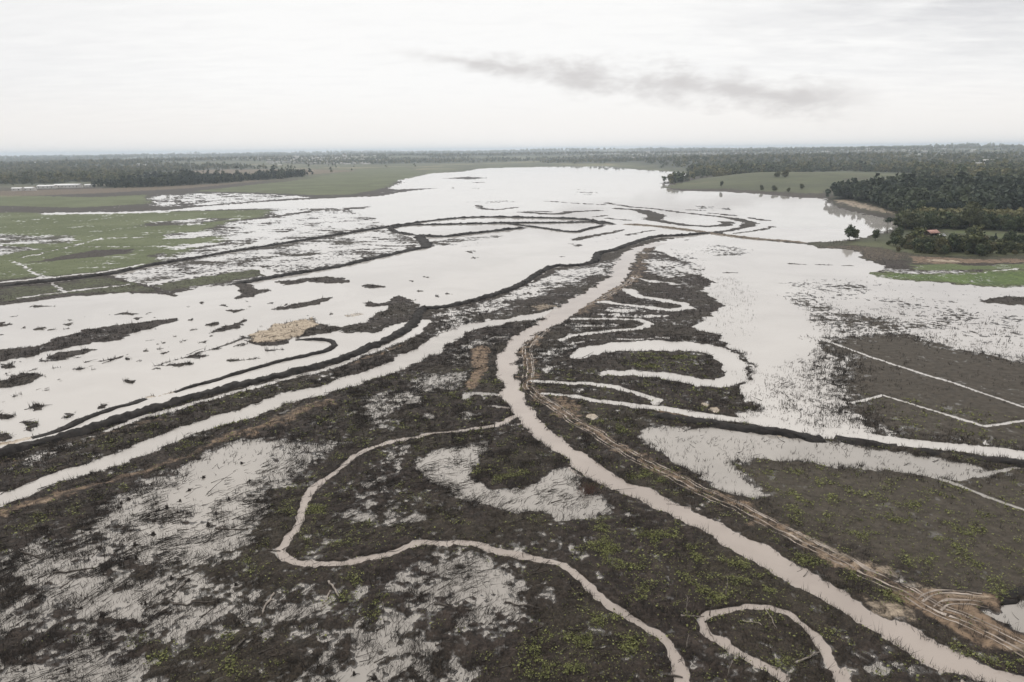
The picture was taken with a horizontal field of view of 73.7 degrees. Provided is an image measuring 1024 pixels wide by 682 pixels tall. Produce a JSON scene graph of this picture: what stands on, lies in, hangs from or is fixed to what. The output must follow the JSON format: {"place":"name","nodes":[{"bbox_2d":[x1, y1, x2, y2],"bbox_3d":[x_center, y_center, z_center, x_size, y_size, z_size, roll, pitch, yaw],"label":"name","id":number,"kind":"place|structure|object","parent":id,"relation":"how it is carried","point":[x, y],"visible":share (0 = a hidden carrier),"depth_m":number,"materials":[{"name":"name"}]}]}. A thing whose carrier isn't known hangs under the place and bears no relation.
{"place":"outdoors","nodes":[
{"label":"outdoors","id":0,"kind":"place"},
{"bbox_2d":[32,398,147,438],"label":"embankment","id":1,"kind":"structure","parent":0,"point":[69,425],"depth_m":172.69,"materials":[{"name":"brown soil"}]},
{"bbox_2d":[173,338,337,392],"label":"embankment","id":2,"kind":"structure","parent":0,"point":[332,346],"depth_m":218.01,"materials":[{"name":"brown soil"}]},
{"bbox_2d":[0,215,613,286],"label":"embankment","id":3,"kind":"structure","parent":0,"point":[152,264],"depth_m":473.77,"materials":[{"name":"brown soil"}]},
{"bbox_2d":[233,236,433,284],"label":"embankment","id":4,"kind":"structure","parent":0,"point":[425,243],"depth_m":402.51,"materials":[{"name":"brown soil"}]},
{"bbox_2d":[0,232,724,455],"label":"embankment","id":5,"kind":"structure","parent":0,"point":[135,413],"depth_m":206.83,"materials":[{"name":"brown soil"}]},
{"bbox_2d":[414,226,525,236],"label":"embankment","id":6,"kind":"structure","parent":0,"point":[471,232],"depth_m":546.05,"materials":[{"name":"brown soil"}]},
{"bbox_2d":[276,417,689,681],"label":"stream","id":7,"kind":"structure","parent":0,"point":[680,668],"depth_m":113.00,"materials":[{"name":"liquid"}]},
{"bbox_2d":[387,221,603,234],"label":"embankment","id":8,"kind":"structure","parent":0,"point":[391,228],"depth_m":618.86,"materials":[{"name":"brown soil"}]},
{"bbox_2d":[0,145,1023,681],"bbox_3d":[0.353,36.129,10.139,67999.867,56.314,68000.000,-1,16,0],"label":"ground","id":9,"kind":"structure","parent":0,"point":[20,213],"depth_m":141.89,"materials":[{"name":"brown soil"}]},
{"bbox_2d":[11,187,23,190],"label":"farm building","id":10,"kind":"structure","parent":9,"relation":"on","point":[16,188],"depth_m":1248.07,"materials":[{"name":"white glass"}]},
{"bbox_2d":[23,187,36,190],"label":"farm building","id":11,"kind":"structure","parent":9,"relation":"on","point":[29,188],"depth_m":1253.69,"materials":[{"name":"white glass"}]},
{"bbox_2d":[20,551,43,557],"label":"fallen log","id":12,"kind":"object","parent":9,"relation":"on","point":[30,554],"visible":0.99,"depth_m":114.82,"materials":[{"name":"grey wood"}]},
{"bbox_2d":[36,185,57,188],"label":"farm building","id":13,"kind":"structure","parent":9,"relation":"on","point":[45,186],"depth_m":1328.33,"materials":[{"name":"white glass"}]},
{"bbox_2d":[54,184,82,187],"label":"farm building","id":14,"kind":"structure","parent":9,"relation":"on","point":[70,185],"depth_m":1343.84,"materials":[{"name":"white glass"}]},
{"bbox_2d":[53,567,95,572],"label":"fallen log","id":15,"kind":"object","parent":9,"relation":"on","point":[72,570],"visible":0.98,"depth_m":110.18,"materials":[{"name":"grey wood"}]},
{"bbox_2d":[0,157,157,184],"bbox_3d":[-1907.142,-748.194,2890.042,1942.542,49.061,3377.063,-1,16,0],"label":"hillside wood","id":16,"kind":"object","parent":9,"relation":"on","point":[82,174],"visible":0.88,"depth_m":1924.84,"materials":[{"name":"green plant"}]},
{"bbox_2d":[99,611,109,617],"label":"tree stump","id":17,"kind":"object","parent":9,"relation":"on","point":[101,615],"visible":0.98,"depth_m":99.53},
{"bbox_2d":[169,580,186,594],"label":"fallen log","id":18,"kind":"object","parent":9,"relation":"on","point":[182,585],"visible":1,"depth_m":105.51,"materials":[{"name":"grey wood"}]},
{"bbox_2d":[173,594,219,605],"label":"fallen log","id":19,"kind":"object","parent":9,"relation":"on","point":[194,602],"visible":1,"depth_m":102.03,"materials":[{"name":"grey wood"}]},
{"bbox_2d":[91,165,312,187],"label":"shelter belt","id":20,"kind":"object","parent":9,"relation":"on","point":[180,177],"visible":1,"depth_m":1490.48,"materials":[{"name":"green plant"}]},
{"bbox_2d":[215,525,244,529],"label":"fallen log","id":21,"kind":"object","parent":9,"relation":"on","point":[227,528],"visible":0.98,"depth_m":122.01,"materials":[{"name":"grey wood"}]},
{"bbox_2d":[229,638,244,657],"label":"fallen log","id":22,"kind":"object","parent":9,"relation":"on","point":[237,646],"visible":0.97,"depth_m":92.68,"materials":[{"name":"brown wood"}]},
{"bbox_2d":[321,590,330,610],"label":"fallen log","id":23,"kind":"object","parent":9,"relation":"on","point":[329,592],"visible":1,"depth_m":102.87,"materials":[{"name":"grey wood"}]},
{"bbox_2d":[328,580,339,596],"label":"fallen log","id":24,"kind":"object","parent":9,"relation":"on","point":[332,585],"visible":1,"depth_m":105.00,"materials":[{"name":"grey wood"}]},
{"bbox_2d":[368,672,377,680],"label":"tree stump","id":25,"kind":"object","parent":9,"relation":"on","point":[373,677],"visible":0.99,"depth_m":87.11,"materials":[{"name":"black wood"}]},
{"bbox_2d":[434,602,474,610],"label":"fallen log","id":26,"kind":"object","parent":9,"relation":"on","point":[441,604],"visible":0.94,"depth_m":100.98,"materials":[{"name":"grey wood"}]},
{"bbox_2d":[25,148,995,164],"bbox_3d":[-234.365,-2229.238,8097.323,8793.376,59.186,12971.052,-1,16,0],"label":"town","id":27,"kind":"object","parent":9,"relation":"on","point":[648,151],"visible":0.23,"depth_m":4618.40,"materials":[{"name":"paint"}]},
{"bbox_2d":[0,204,1023,681],"bbox_3d":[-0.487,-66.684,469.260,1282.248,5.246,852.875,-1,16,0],"label":"dead stalks","id":28,"kind":"object","parent":9,"relation":"on","point":[470,504],"visible":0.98,"depth_m":140.07,"materials":[{"name":"brown plant"}]},
{"bbox_2d":[0,351,1023,681],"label":"plants","id":29,"kind":"object","parent":9,"relation":"on","point":[650,533],"visible":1,"depth_m":115.79,"materials":[{"name":"green plant"}]},
{"bbox_2d":[0,142,1023,175],"bbox_3d":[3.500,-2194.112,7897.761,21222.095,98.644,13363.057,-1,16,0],"label":"woods","id":30,"kind":"object","parent":9,"relation":"on","point":[949,157],"visible":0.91,"depth_m":4090.79,"materials":[{"name":"green plant"}]},
{"bbox_2d":[0,320,1023,681],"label":"fallen twigs","id":31,"kind":"object","parent":9,"relation":"on","point":[178,536],"depth_m":122.32,"materials":[{"name":"brown wood"}]},
{"bbox_2d":[577,480,601,497],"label":"dead bush","id":32,"kind":"object","parent":9,"relation":"on","point":[587,489],"visible":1,"depth_m":133.39,"materials":[{"name":"brown plant"}]},
{"bbox_2d":[663,673,682,677],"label":"fallen log","id":33,"kind":"object","parent":9,"relation":"on","point":[666,674],"visible":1,"depth_m":87.07,"materials":[{"name":"grey wood"}]},
{"bbox_2d":[623,223,805,242],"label":"causeway","id":34,"kind":"structure","parent":9,"relation":"on","point":[754,238],"depth_m":525.96,"materials":[{"name":"brown soil"}]},
{"bbox_2d":[774,171,780,176],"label":"shrub","id":35,"kind":"object","parent":9,"relation":"on","point":[777,174],"visible":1,"depth_m":1223.84,"materials":[{"name":"green plant"}]},
{"bbox_2d":[781,169,788,176],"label":"shrub","id":36,"kind":"object","parent":9,"relation":"on","point":[784,173],"visible":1,"depth_m":1215.76,"materials":[{"name":"green plant"}]},
{"bbox_2d":[794,649,819,663],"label":"fallen log","id":37,"kind":"object","parent":9,"relation":"on","point":[803,659],"visible":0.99,"depth_m":89.64,"materials":[{"name":"grey wood"}]},
{"bbox_2d":[661,157,1023,182],"bbox_3d":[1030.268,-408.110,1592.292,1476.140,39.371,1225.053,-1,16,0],"label":"bay wood","id":38,"kind":"object","parent":9,"relation":"on","point":[997,166],"visible":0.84,"depth_m":1625.72,"materials":[{"name":"green plant"}]},
{"bbox_2d":[844,224,855,239],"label":"broadleaf tree","id":39,"kind":"object","parent":9,"relation":"on","point":[850,230],"visible":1,"depth_m":483.89,"materials":[{"name":"green plant"}]},
{"bbox_2d":[852,229,859,239],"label":"broadleaf tree","id":40,"kind":"object","parent":9,"relation":"on","point":[856,234],"visible":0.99,"depth_m":483.29,"materials":[{"name":"green plant"}]},
{"bbox_2d":[872,229,880,238],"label":"broadleaf tree","id":41,"kind":"object","parent":9,"relation":"on","point":[876,233],"visible":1,"depth_m":480.92,"materials":[{"name":"green plant"}]},
{"bbox_2d":[883,199,891,212],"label":"umbrella pine","id":42,"kind":"object","parent":9,"relation":"on","point":[889,201],"visible":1,"depth_m":675.39,"materials":[{"name":"green plant"}]},
{"bbox_2d":[883,217,894,232],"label":"umbrella pine","id":43,"kind":"object","parent":9,"relation":"on","point":[889,219],"visible":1,"depth_m":519.00,"materials":[{"name":"green plant"}]},
{"bbox_2d":[891,237,899,244],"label":"broadleaf tree","id":44,"kind":"object","parent":9,"relation":"on","point":[895,240],"visible":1,"depth_m":452.31,"materials":[{"name":"green plant"}]},
{"bbox_2d":[891,228,901,236],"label":"broadleaf tree","id":45,"kind":"object","parent":9,"relation":"on","point":[896,233],"visible":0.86,"depth_m":469.67,"materials":[{"name":"green plant"}]},
{"bbox_2d":[899,238,905,245],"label":"broadleaf tree","id":46,"kind":"object","parent":9,"relation":"on","point":[901,242],"visible":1,"depth_m":446.39,"materials":[{"name":"green plant"}]},
{"bbox_2d":[899,210,914,229],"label":"broadleaf tree","id":47,"kind":"object","parent":9,"relation":"on","point":[905,216],"visible":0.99,"depth_m":538.91,"materials":[{"name":"green plant"}]},
{"bbox_2d":[905,234,914,240],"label":"shrub","id":48,"kind":"object","parent":9,"relation":"on","point":[909,237],"visible":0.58,"depth_m":457.89,"materials":[{"name":"green plant"}]},
{"bbox_2d":[911,238,920,245],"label":"broadleaf tree","id":49,"kind":"object","parent":9,"relation":"on","point":[915,241],"visible":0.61,"depth_m":434.81,"materials":[{"name":"green plant"}]},
{"bbox_2d":[906,226,926,236],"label":"shrub","id":50,"kind":"object","parent":9,"relation":"on","point":[920,230],"visible":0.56,"depth_m":457.45,"materials":[{"name":"green plant"}]},
{"bbox_2d":[912,243,922,252],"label":"shrub","id":51,"kind":"object","parent":9,"relation":"on","point":[917,248],"visible":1,"depth_m":425.67,"materials":[{"name":"green plant"}]},
{"bbox_2d":[911,235,923,246],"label":"shrub","id":52,"kind":"object","parent":9,"relation":"on","point":[921,237],"visible":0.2,"depth_m":442.69,"materials":[{"name":"green plant"}]},
{"bbox_2d":[914,214,926,224],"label":"broadleaf tree","id":53,"kind":"object","parent":9,"relation":"on","point":[917,219],"visible":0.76,"depth_m":536.32,"materials":[{"name":"green plant"}]},
{"bbox_2d":[825,166,1023,210],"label":"pine wood","id":54,"kind":"object","parent":9,"relation":"on","point":[983,188],"visible":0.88,"depth_m":749.56,"materials":[{"name":"green plant"}]},
{"bbox_2d":[923,210,933,228],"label":"broadleaf tree","id":55,"kind":"object","parent":9,"relation":"on","point":[929,213],"visible":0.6,"depth_m":536.11,"materials":[{"name":"green plant"}]},
{"bbox_2d":[926,215,936,229],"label":"broadleaf tree","id":56,"kind":"object","parent":9,"relation":"on","point":[928,223],"visible":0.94,"depth_m":533.41,"materials":[{"name":"green plant"}]},
{"bbox_2d":[924,230,939,234],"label":"shed","id":57,"kind":"structure","parent":9,"relation":"on","point":[932,232],"depth_m":490.80,"materials":[{"name":"red metal"}]},
{"bbox_2d":[929,235,938,243],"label":"broadleaf tree","id":58,"kind":"object","parent":9,"relation":"on","point":[932,239],"visible":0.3,"depth_m":433.91,"materials":[{"name":"green plant"}]},
{"bbox_2d":[929,214,940,229],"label":"broadleaf tree","id":59,"kind":"object","parent":9,"relation":"on","point":[936,219],"visible":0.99,"depth_m":529.49,"materials":[{"name":"green plant"}]},
{"bbox_2d":[933,236,951,253],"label":"shrub","id":60,"kind":"object","parent":9,"relation":"on","point":[941,241],"visible":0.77,"depth_m":419.53,"materials":[{"name":"green plant"}]},
{"bbox_2d":[942,245,948,255],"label":"broadleaf tree","id":61,"kind":"object","parent":9,"relation":"on","point":[945,249],"visible":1,"depth_m":412.19,"materials":[{"name":"green plant"}]},
{"bbox_2d":[944,202,951,208],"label":"pine tree","id":62,"kind":"object","parent":9,"relation":"on","point":[948,205],"visible":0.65,"depth_m":581.56,"materials":[{"name":"green plant"}]},
{"bbox_2d":[947,233,961,251],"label":"broadleaf tree","id":63,"kind":"object","parent":9,"relation":"on","point":[954,240],"visible":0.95,"depth_m":422.52,"materials":[{"name":"green plant"}]},
{"bbox_2d":[892,206,1023,229],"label":"broadleaf wood","id":64,"kind":"object","parent":9,"relation":"on","point":[945,215],"visible":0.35,"depth_m":538.84,"materials":[{"name":"green plant"}]},
{"bbox_2d":[951,214,964,228],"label":"broadleaf tree","id":65,"kind":"object","parent":9,"relation":"on","point":[962,222],"visible":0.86,"depth_m":524.09,"materials":[{"name":"green plant"}]},
{"bbox_2d":[954,243,962,251],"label":"shrub","id":66,"kind":"object","parent":9,"relation":"on","point":[956,249],"visible":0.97,"depth_m":425.47,"materials":[{"name":"green plant"}]},
{"bbox_2d":[965,227,976,234],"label":"broadleaf tree","id":67,"kind":"object","parent":9,"relation":"on","point":[969,229],"visible":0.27,"depth_m":445.27,"materials":[{"name":"green plant"}]},
{"bbox_2d":[960,201,983,227],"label":"broadleaf tree","id":68,"kind":"object","parent":9,"relation":"on","point":[971,208],"visible":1,"depth_m":515.92,"materials":[{"name":"green plant"}]},
{"bbox_2d":[966,223,985,234],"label":"shrub","id":69,"kind":"object","parent":9,"relation":"on","point":[978,228],"visible":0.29,"depth_m":455.19,"materials":[{"name":"green plant"}]},
{"bbox_2d":[968,231,990,253],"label":"shrub","id":70,"kind":"object","parent":9,"relation":"on","point":[974,239],"visible":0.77,"depth_m":415.11,"materials":[{"name":"green plant"}]},
{"bbox_2d":[977,214,984,225],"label":"broadleaf tree","id":71,"kind":"object","parent":9,"relation":"on","point":[980,221],"visible":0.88,"depth_m":516.25,"materials":[{"name":"green plant"}]},
{"bbox_2d":[976,244,986,255],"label":"broadleaf tree","id":72,"kind":"object","parent":9,"relation":"on","point":[980,248],"visible":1,"depth_m":408.30,"materials":[{"name":"green plant"}]},
{"bbox_2d":[981,214,991,229],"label":"broadleaf tree","id":73,"kind":"object","parent":9,"relation":"on","point":[986,217],"visible":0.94,"depth_m":514.46,"materials":[{"name":"green plant"}]},
{"bbox_2d":[985,203,995,209],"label":"broadleaf tree","id":74,"kind":"object","parent":9,"relation":"on","point":[992,206],"visible":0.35,"depth_m":585.68,"materials":[{"name":"green plant"}]},
{"bbox_2d":[989,244,994,252],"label":"shrub","id":75,"kind":"object","parent":9,"relation":"on","point":[992,248],"visible":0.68,"depth_m":417.66,"materials":[{"name":"green plant"}]},
{"bbox_2d":[995,240,1009,253],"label":"shrub","id":76,"kind":"object","parent":9,"relation":"on","point":[1002,246],"visible":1,"depth_m":414.82,"materials":[{"name":"green plant"}]},
{"bbox_2d":[999,217,1007,230],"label":"broadleaf tree","id":77,"kind":"object","parent":9,"relation":"on","point":[1003,221],"visible":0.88,"depth_m":510.84,"materials":[{"name":"green plant"}]},
{"bbox_2d":[1002,223,1009,230],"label":"broadleaf tree","id":78,"kind":"object","parent":9,"relation":"on","point":[1006,226],"visible":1,"depth_m":505.81,"materials":[{"name":"green plant"}]},
{"bbox_2d":[1000,229,1018,241],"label":"broadleaf tree","id":79,"kind":"object","parent":9,"relation":"on","point":[1010,234],"visible":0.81,"depth_m":435.80,"materials":[{"name":"green plant"}]},
{"bbox_2d":[1007,239,1015,252],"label":"broadleaf tree","id":80,"kind":"object","parent":9,"relation":"on","point":[1011,243],"visible":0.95,"depth_m":419.07,"materials":[{"name":"green plant"}]},
{"bbox_2d":[1007,214,1020,231],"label":"broadleaf tree","id":81,"kind":"object","parent":9,"relation":"on","point":[1016,218],"visible":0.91,"depth_m":503.71,"materials":[{"name":"green plant"}]},
{"bbox_2d":[1014,245,1020,252],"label":"shrub","id":82,"kind":"object","parent":9,"relation":"on","point":[1016,247],"visible":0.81,"depth_m":418.15,"materials":[{"name":"green plant"}]},
{"bbox_2d":[1017,234,1023,242],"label":"broadleaf tree","id":83,"kind":"object","parent":9,"relation":"on","point":[1020,237],"visible":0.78,"depth_m":434.91,"materials":[{"name":"green plant"}]},
{"bbox_2d":[1020,213,1023,226],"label":"broadleaf tree","id":84,"kind":"object","parent":9,"relation":"on","point":[1022,215],"visible":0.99,"depth_m":498.46,"materials":[{"name":"green plant"}]},
{"bbox_2d":[0,166,1023,465],"bbox_3d":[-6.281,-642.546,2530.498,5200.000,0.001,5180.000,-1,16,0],"label":"lake water","id":85,"kind":"structure","parent":0,"point":[768,328],"depth_m":321.85,"materials":[{"name":"liquid"}]},
{"bbox_2d":[0,321,1023,681],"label":"pool water","id":86,"kind":"structure","parent":0,"point":[712,463],"depth_m":125.88,"materials":[{"name":"grey liquid"}]},
{"bbox_2d":[258,592,274,616],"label":"fallen log","id":87,"kind":"object","parent":86,"relation":"on","point":[270,599],"visible":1,"depth_m":101.98,"materials":[{"name":"grey wood"}]},
{"bbox_2d":[505,601,539,607],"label":"fallen log","id":88,"kind":"object","parent":86,"relation":"in","point":[513,604],"visible":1,"depth_m":100.73,"materials":[{"name":"grey wood"}]},
{"bbox_2d":[0,242,1023,681],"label":"river","id":89,"kind":"structure","parent":0,"point":[784,569],"depth_m":147.02,"materials":[{"name":"grey liquid"}]},
{"bbox_2d":[0,0,1023,155],"label":"sky","id":90,"kind":"structure","parent":0,"point":[78,77],"materials":[{"name":"white"}]},
{"bbox_2d":[506,223,605,231],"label":"embankment","id":91,"kind":"structure","parent":0,"point":[585,229],"depth_m":577.09,"materials":[{"name":"brown soil"}]},
{"bbox_2d":[644,412,826,442],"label":"embankment","id":92,"kind":"structure","parent":0,"point":[759,430],"depth_m":162.51,"materials":[{"name":"brown soil"}]},
{"bbox_2d":[522,275,1023,656],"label":"dirt track","id":93,"kind":"structure","parent":0,"point":[865,567],"depth_m":118.30,"materials":[{"name":"brown soil"}]},
{"bbox_2d":[698,604,850,681],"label":"oxbow stream","id":94,"kind":"structure","parent":0,"point":[828,657],"depth_m":92.51,"materials":[{"name":"liquid"}]},
{"bbox_2d":[541,392,1023,458],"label":"side channel","id":95,"kind":"object","parent":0,"point":[831,432],"visible":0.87,"depth_m":161.06,"materials":[{"name":"liquid"}]},
{"bbox_2d":[834,435,896,448],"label":"embankment","id":96,"kind":"structure","parent":0,"point":[861,441],"depth_m":154.34,"materials":[{"name":"brown soil"}]},
{"bbox_2d":[905,446,945,455],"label":"embankment","id":97,"kind":"structure","parent":0,"point":[931,452],"depth_m":149.46,"materials":[{"name":"brown soil"}]},
{"bbox_2d":[918,589,987,610],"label":"dirt track","id":98,"kind":"structure","parent":0,"point":[946,599],"depth_m":100.83,"materials":[{"name":"brown soil"}]},
{"bbox_2d":[962,454,1023,467],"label":"embankment","id":99,"kind":"structure","parent":0,"point":[1016,463],"depth_m":144.75,"materials":[{"name":"brown soil"}]},
{"bbox_2d":[1000,586,1023,604],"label":"embankment","id":100,"kind":"structure","parent":0,"point":[1011,595],"depth_m":101.47,"materials":[{"name":"brown soil"}]}
]}

